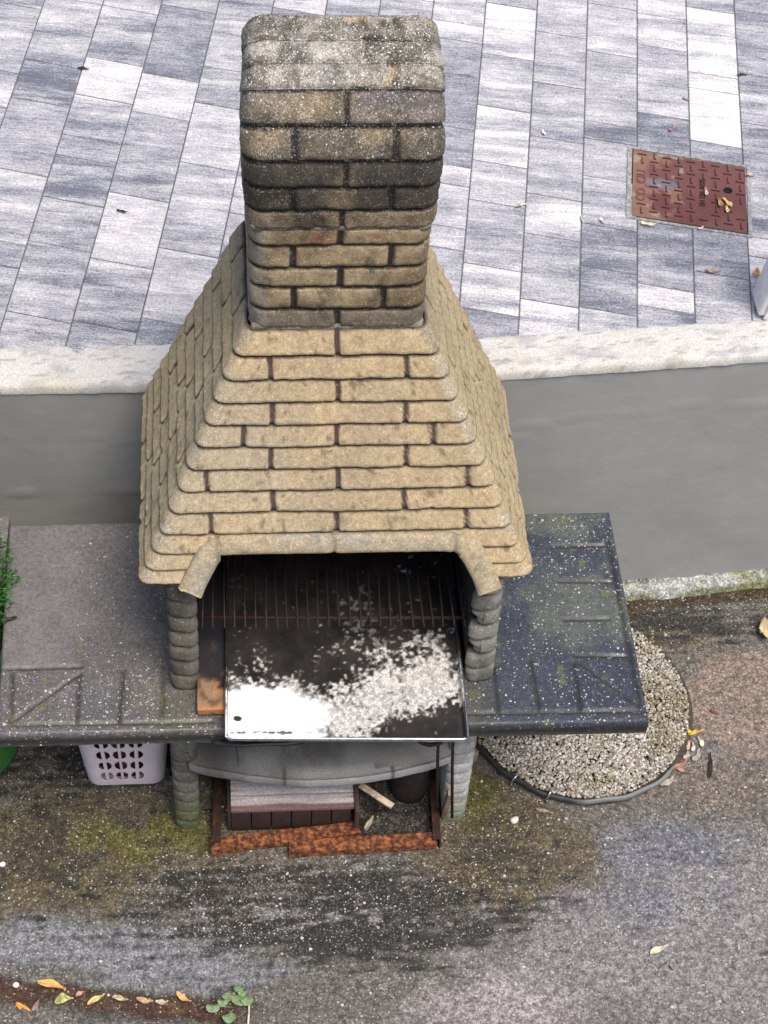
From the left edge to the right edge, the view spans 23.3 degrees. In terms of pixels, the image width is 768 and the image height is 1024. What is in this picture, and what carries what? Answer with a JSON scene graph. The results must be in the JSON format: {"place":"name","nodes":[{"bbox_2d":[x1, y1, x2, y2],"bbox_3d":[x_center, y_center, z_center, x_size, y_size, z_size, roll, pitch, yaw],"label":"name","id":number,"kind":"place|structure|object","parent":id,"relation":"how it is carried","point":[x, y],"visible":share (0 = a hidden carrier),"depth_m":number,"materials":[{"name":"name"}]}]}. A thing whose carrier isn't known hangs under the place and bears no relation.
{"place":"outdoors","nodes":[
{"label":"outdoors","id":0,"kind":"place"},
{"bbox_2d":[0,588,767,1023],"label":"ground","id":1,"kind":"structure","parent":0,"point":[488,912],"depth_m":6.21,"materials":[{"name":"grey asphalt"}]},
{"bbox_2d":[0,516,10,602],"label":"concrete block","id":2,"kind":"structure","parent":1,"relation":"on","point":[5,523],"depth_m":6.09,"materials":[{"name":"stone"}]},
{"bbox_2d":[0,606,17,773],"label":"green planter","id":3,"kind":"object","parent":1,"relation":"on","point":[7,754],"visible":0.11,"depth_m":6.37,"materials":[{"name":"plastic"}]},
{"bbox_2d":[0,531,20,636],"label":"potted shrub","id":4,"kind":"object","parent":3,"relation":"in","point":[3,594],"visible":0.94,"depth_m":5.88,"materials":[{"name":"green plant"}]},
{"bbox_2d":[1,616,17,622],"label":"leaf","id":5,"kind":"object","parent":4,"relation":"attached to","point":[5,619],"visible":1,"depth_m":5.83,"materials":[{"name":"plant"}]},
{"bbox_2d":[12,982,18,987],"bbox_3d":[-1.180,1.516,5.960,0.022,0.015,0.019,-1,50,-5],"label":"pebble","id":6,"kind":"object","parent":1,"relation":"on","point":[15,984],"visible":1,"depth_m":5.96,"materials":[{"name":"white stone"}]},
{"bbox_2d":[16,1002,31,1017],"bbox_3d":[-1.139,1.581,5.908,0.078,0.015,0.020,30,55,20],"label":"leaf","id":7,"kind":"object","parent":1,"relation":"on","point":[19,1005],"visible":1,"depth_m":5.91,"materials":[{"name":"orange plant"}]},
{"bbox_2d":[32,999,39,1017],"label":"leaf","id":8,"kind":"object","parent":1,"relation":"on","point":[35,1006],"visible":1,"depth_m":5.92,"materials":[{"name":"plant"}]},
{"bbox_2d":[37,979,65,989],"bbox_3d":[-1.061,1.509,5.948,0.097,0.020,0.026,9,50,4],"label":"leaf","id":9,"kind":"object","parent":1,"relation":"on","point":[49,982],"visible":1,"depth_m":5.95,"materials":[{"name":"orange plant"}]},
{"bbox_2d":[55,993,72,1003],"bbox_3d":[-1.024,1.552,5.937,0.059,0.019,0.033,-17,53,-17],"label":"leaf","id":10,"kind":"object","parent":1,"relation":"on","point":[62,998],"visible":1,"depth_m":5.94,"materials":[{"name":"plant"}]},
{"bbox_2d":[76,991,84,996],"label":"leaf","id":11,"kind":"object","parent":1,"relation":"on","point":[78,993],"visible":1,"depth_m":5.96,"materials":[{"name":"pink plant"}]},
{"bbox_2d":[87,993,104,1004],"bbox_3d":[-0.922,1.555,5.946,0.065,0.012,0.019,-29,58,-25],"label":"leaf","id":12,"kind":"object","parent":1,"relation":"on","point":[93,999],"visible":1,"depth_m":5.94,"materials":[{"name":"yellow plant"}]},
{"bbox_2d":[112,995,127,1000],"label":"leaf","id":13,"kind":"object","parent":1,"relation":"on","point":[119,997],"visible":1,"depth_m":5.95,"materials":[{"name":"beige plant"}]},
{"bbox_2d":[79,743,167,784],"bbox_3d":[-0.892,0.708,6.385,0.338,0.390,0.357,-1,50,-5],"label":"laundry basket","id":14,"kind":"object","parent":1,"relation":"on","point":[153,758],"visible":0.23,"depth_m":6.33,"materials":[{"name":"white plastic"}]},
{"bbox_2d":[136,997,152,1002],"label":"leaf","id":15,"kind":"object","parent":1,"relation":"on","point":[143,999],"visible":1,"depth_m":5.95,"materials":[{"name":"beige plant"}]},
{"bbox_2d":[155,999,167,1004],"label":"leaf","id":16,"kind":"object","parent":1,"relation":"on","point":[161,1002],"visible":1,"depth_m":5.95,"materials":[{"name":"beige plant"}]},
{"bbox_2d":[176,991,190,1001],"bbox_3d":[-0.643,1.553,5.946,0.059,0.013,0.018,32,55,21],"label":"leaf","id":17,"kind":"object","parent":1,"relation":"on","point":[181,996],"visible":1,"depth_m":5.95,"materials":[{"name":"orange plant"}]},
{"bbox_2d":[212,777,221,844],"bbox_3d":[-0.575,0.927,6.441,0.032,0.061,0.525,0,50,-4],"label":"iron rail","id":18,"kind":"object","parent":1,"relation":"on","point":[217,803],"visible":0.52,"depth_m":6.33,"materials":[{"name":"brown metal"}]},
{"bbox_2d":[206,986,252,1023],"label":"weed","id":19,"kind":"object","parent":1,"relation":"on","point":[242,999],"visible":1,"depth_m":5.93,"materials":[{"name":"green plant"}]},
{"bbox_2d":[247,1005,249,1023],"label":"twig","id":20,"kind":"object","parent":1,"relation":"on","point":[248,1017],"visible":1,"depth_m":5.92,"materials":[{"name":"white wood"}]},
{"bbox_2d":[211,821,360,854],"bbox_3d":[-0.334,1.108,6.319,0.511,0.041,0.050,-5,51,-8],"label":"iron rail","id":21,"kind":"object","parent":1,"relation":"on","point":[257,840],"visible":1,"depth_m":6.30,"materials":[{"name":"orange metal"}]},
{"bbox_2d":[227,779,359,830],"bbox_3d":[-0.317,0.932,6.396,0.444,0.147,0.334,-1,50,-5],"label":"wooden crate","id":22,"kind":"object","parent":1,"relation":"on","point":[261,802],"visible":0.52,"depth_m":6.29,"materials":[{"name":"brown wood"}]},
{"bbox_2d":[358,783,393,808],"bbox_3d":[-0.026,0.959,6.292,0.134,0.021,0.022,29,54,19],"label":"wood stick","id":23,"kind":"object","parent":22,"relation":"on","point":[365,788],"visible":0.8,"depth_m":6.29,"materials":[{"name":"beige wood"}]},
{"bbox_2d":[0,14,648,828],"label":"barbecue","id":24,"kind":"object","parent":1,"relation":"on","point":[326,380],"visible":0.84,"depth_m":5.33,"materials":[{"name":"brick"}]},
{"bbox_2d":[197,555,225,714],"bbox_3d":[-0.434,0.358,5.842,0.307,0.030,0.640,-1,50,-5],"label":"fire tile","id":25,"kind":"object","parent":24,"relation":"on","point":[210,680],"visible":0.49,"depth_m":5.75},
{"bbox_2d":[211,739,304,747],"bbox_3d":[-0.381,0.692,5.670,0.318,0.020,0.057,-1,50,-5],"label":"spatula handle","id":26,"kind":"object","parent":24,"relation":"on","point":[225,743],"visible":0.64,"depth_m":5.65,"materials":[{"name":"black plastic"}]},
{"bbox_2d":[198,551,466,628],"bbox_3d":[-0.168,0.174,5.798,0.820,0.020,0.489,-1,50,-5],"label":"grill grate","id":27,"kind":"object","parent":24,"relation":"on","point":[318,617],"visible":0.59,"depth_m":5.71,"materials":[{"name":"brown metal"}]},
{"bbox_2d":[224,551,468,741],"bbox_3d":[-0.129,0.384,5.801,0.747,0.023,0.809,-1,50,-5],"label":"baking tray","id":28,"kind":"object","parent":24,"relation":"on","point":[376,682],"visible":0.81,"depth_m":5.76,"materials":[{"name":"metal"}]},
{"bbox_2d":[418,742,443,746],"bbox_3d":[0.150,0.704,5.738,0.105,0.046,0.031,2,50,-2],"label":"iron hook","id":29,"kind":"object","parent":24,"relation":"attached to","point":[427,744],"visible":0.47,"depth_m":5.74,"materials":[{"name":"black metal"}]},
{"bbox_2d":[450,742,454,818],"bbox_3d":[0.203,0.812,5.969,0.092,0.614,0.019,18,51,11],"label":"fire iron","id":30,"kind":"object","parent":29,"relation":"hanging from","point":[452,781],"visible":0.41,"depth_m":6.02,"materials":[{"name":"black metal"}]},
{"bbox_2d":[435,745,439,806],"bbox_3d":[0.155,0.788,5.956,0.082,0.543,0.018,21,52,13],"label":"fire iron","id":31,"kind":"object","parent":24,"relation":"hanging from","point":[437,777],"visible":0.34,"depth_m":6.02,"materials":[{"name":"black metal"}]},
{"bbox_2d":[289,832,436,857],"bbox_3d":[-0.073,1.130,6.313,0.504,0.043,0.050,-2,50,-6],"label":"iron rail","id":32,"kind":"object","parent":1,"relation":"on","point":[362,844],"visible":1,"depth_m":6.30,"materials":[{"name":"orange metal"}]},
{"bbox_2d":[0,320,767,600],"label":"retaining wall","id":33,"kind":"structure","parent":1,"relation":"on","point":[652,442],"depth_m":6.32,"materials":[{"name":"grey paint"}]},
{"bbox_2d":[358,779,437,840],"bbox_3d":[0.037,0.921,6.490,0.264,0.037,0.512,-1,50,-5],"label":"ash","id":34,"kind":"object","parent":1,"relation":"on","point":[398,817],"visible":0.38,"depth_m":6.40,"materials":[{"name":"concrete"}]},
{"bbox_2d":[364,815,373,830],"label":"leaf","id":35,"kind":"object","parent":34,"relation":"on","point":[368,824],"visible":1,"depth_m":6.33,"materials":[{"name":"beige plant"}]},
{"bbox_2d":[389,770,429,803],"bbox_3d":[0.089,0.883,6.392,0.142,0.267,0.142,-1,50,-5],"label":"bucket","id":36,"kind":"object","parent":34,"relation":"on","point":[410,789],"visible":0.4,"depth_m":6.38,"materials":[{"name":"black metal"}]},
{"bbox_2d":[429,768,440,847],"bbox_3d":[0.168,0.920,6.497,0.032,0.061,0.544,0,50,-4],"label":"iron rail","id":37,"kind":"object","parent":1,"relation":"on","point":[435,815],"visible":0.39,"depth_m":6.38,"materials":[{"name":"brown metal"}]},
{"bbox_2d":[441,789,450,817],"bbox_3d":[0.213,0.985,6.284,0.018,0.253,0.087,-1,50,-5],"label":"wood lath","id":38,"kind":"object","parent":1,"relation":"on","point":[445,805],"visible":0.8,"depth_m":6.27,"materials":[{"name":"brown wood"}]},
{"bbox_2d":[473,738,481,761],"bbox_3d":[0.330,0.844,6.589,0.016,0.009,0.096,14,51,8],"label":"wood chip","id":39,"kind":"object","parent":1,"relation":"on","point":[476,752],"visible":0.78,"depth_m":6.58,"materials":[{"name":"brown wood"}]},
{"bbox_2d":[510,816,518,823],"bbox_3d":[0.450,1.065,6.426,0.032,0.021,0.026,-1,50,-5],"label":"pebble","id":40,"kind":"object","parent":1,"relation":"on","point":[514,819],"visible":1,"depth_m":6.42,"materials":[{"name":"white stone"}]},
{"bbox_2d":[535,808,552,813],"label":"leaf","id":41,"kind":"object","parent":1,"relation":"on","point":[542,810],"visible":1,"depth_m":6.46,"materials":[{"name":"beige plant"}]},
{"bbox_2d":[475,740,677,804],"bbox_3d":[0.612,0.892,6.551,0.802,0.059,0.304,16,51,9],"label":"edging hose","id":42,"kind":"object","parent":1,"relation":"on","point":[516,779],"visible":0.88,"depth_m":6.48,"materials":[{"name":"plastic"}]},
{"bbox_2d":[477,628,692,804],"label":"gravel","id":43,"kind":"structure","parent":1,"relation":"on","point":[674,731],"depth_m":6.60,"materials":[{"name":"beige gravel"}]},
{"bbox_2d":[650,944,667,954],"bbox_3d":[0.907,1.440,6.137,0.072,0.015,0.020,-21,55,-20],"label":"leaf","id":44,"kind":"object","parent":1,"relation":"on","point":[656,949],"visible":1,"depth_m":6.13,"materials":[{"name":"yellow plant"}]},
{"bbox_2d":[660,775,674,785],"bbox_3d":[1.001,0.950,6.552,0.066,0.017,0.024,-22,55,-20],"label":"leaf","id":45,"kind":"object","parent":1,"relation":"on","point":[669,781],"visible":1,"depth_m":6.55,"materials":[{"name":"beige plant"}]},
{"bbox_2d":[669,964,680,971],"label":"leaf","id":46,"kind":"object","parent":1,"relation":"on","point":[674,967],"visible":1,"depth_m":6.10,"materials":[{"name":"grey plant"}]},
{"bbox_2d":[674,757,688,768],"bbox_3d":[1.057,0.895,6.604,0.078,0.013,0.018,-26,57,-23],"label":"leaf","id":47,"kind":"object","parent":1,"relation":"on","point":[679,765],"visible":1,"depth_m":6.60,"materials":[{"name":"orange plant"}]},
{"bbox_2d":[677,767,693,772],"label":"leaf","id":48,"kind":"object","parent":1,"relation":"on","point":[681,770],"visible":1,"depth_m":6.59,"materials":[{"name":"plant"}]},
{"bbox_2d":[683,750,689,758],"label":"leaf","id":49,"kind":"object","parent":1,"relation":"on","point":[686,755],"visible":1,"depth_m":6.63,"materials":[{"name":"beige plant"}]},
{"bbox_2d":[687,729,697,734],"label":"leaf","id":50,"kind":"object","parent":1,"relation":"on","point":[693,732],"visible":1,"depth_m":6.69,"materials":[{"name":"yellow plant"}]},
{"bbox_2d":[692,748,699,760],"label":"leaf","id":51,"kind":"object","parent":1,"relation":"on","point":[696,756],"visible":1,"depth_m":6.63,"materials":[{"name":"beige plant"}]},
{"bbox_2d":[698,736,703,745],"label":"leaf","id":52,"kind":"object","parent":1,"relation":"on","point":[701,741],"visible":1,"depth_m":6.67,"materials":[{"name":"beige plant"}]},
{"bbox_2d":[708,751,712,777],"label":"leaf","id":53,"kind":"object","parent":1,"relation":"on","point":[710,767],"visible":1,"depth_m":6.61,"materials":[{"name":"black plant"}]},
{"bbox_2d":[759,617,767,637],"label":"leaf","id":54,"kind":"object","parent":1,"relation":"on","point":[763,628],"visible":1,"depth_m":6.99,"materials":[{"name":"beige plant"}]},
{"bbox_2d":[0,0,767,352],"bbox_3d":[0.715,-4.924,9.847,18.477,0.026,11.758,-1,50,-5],"label":"paving","id":55,"kind":"structure","parent":0,"point":[618,88],"depth_m":6.74,"materials":[{"name":"stone"}]},
{"bbox_2d":[641,221,655,225],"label":"leaf","id":56,"kind":"object","parent":55,"relation":"on","point":[650,223],"visible":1,"depth_m":6.56,"materials":[{"name":"beige plant"}]},
{"bbox_2d":[626,146,751,238],"bbox_3d":[1.098,-1.149,6.710,0.479,0.033,0.401,10,50,4],"label":"manhole cover","id":57,"kind":"object","parent":55,"relation":"on","point":[667,189],"visible":1,"depth_m":6.70,"materials":[{"name":"metal"}]},
{"bbox_2d":[718,198,722,206],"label":"leaf","id":58,"kind":"object","parent":57,"relation":"on","point":[720,203],"visible":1,"depth_m":6.65,"materials":[{"name":"plant"}]},
{"bbox_2d":[722,197,732,206],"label":"leaf","id":59,"kind":"object","parent":57,"relation":"on","point":[729,203],"visible":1,"depth_m":6.65,"materials":[{"name":"yellow plant"}]},
{"bbox_2d":[706,268,721,272],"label":"leaf","id":60,"kind":"object","parent":55,"relation":"on","point":[711,270],"visible":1,"depth_m":6.42,"materials":[{"name":"brown plant"}]},
{"bbox_2d":[754,267,759,275],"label":"leaf","id":61,"kind":"object","parent":55,"relation":"on","point":[756,271],"visible":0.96,"depth_m":6.42,"materials":[{"name":"brown plant"}]},
{"bbox_2d":[752,258,767,319],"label":"fence post","id":62,"kind":"object","parent":55,"relation":"on","point":[760,293],"visible":1,"depth_m":6.26,"materials":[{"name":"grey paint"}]}
]}

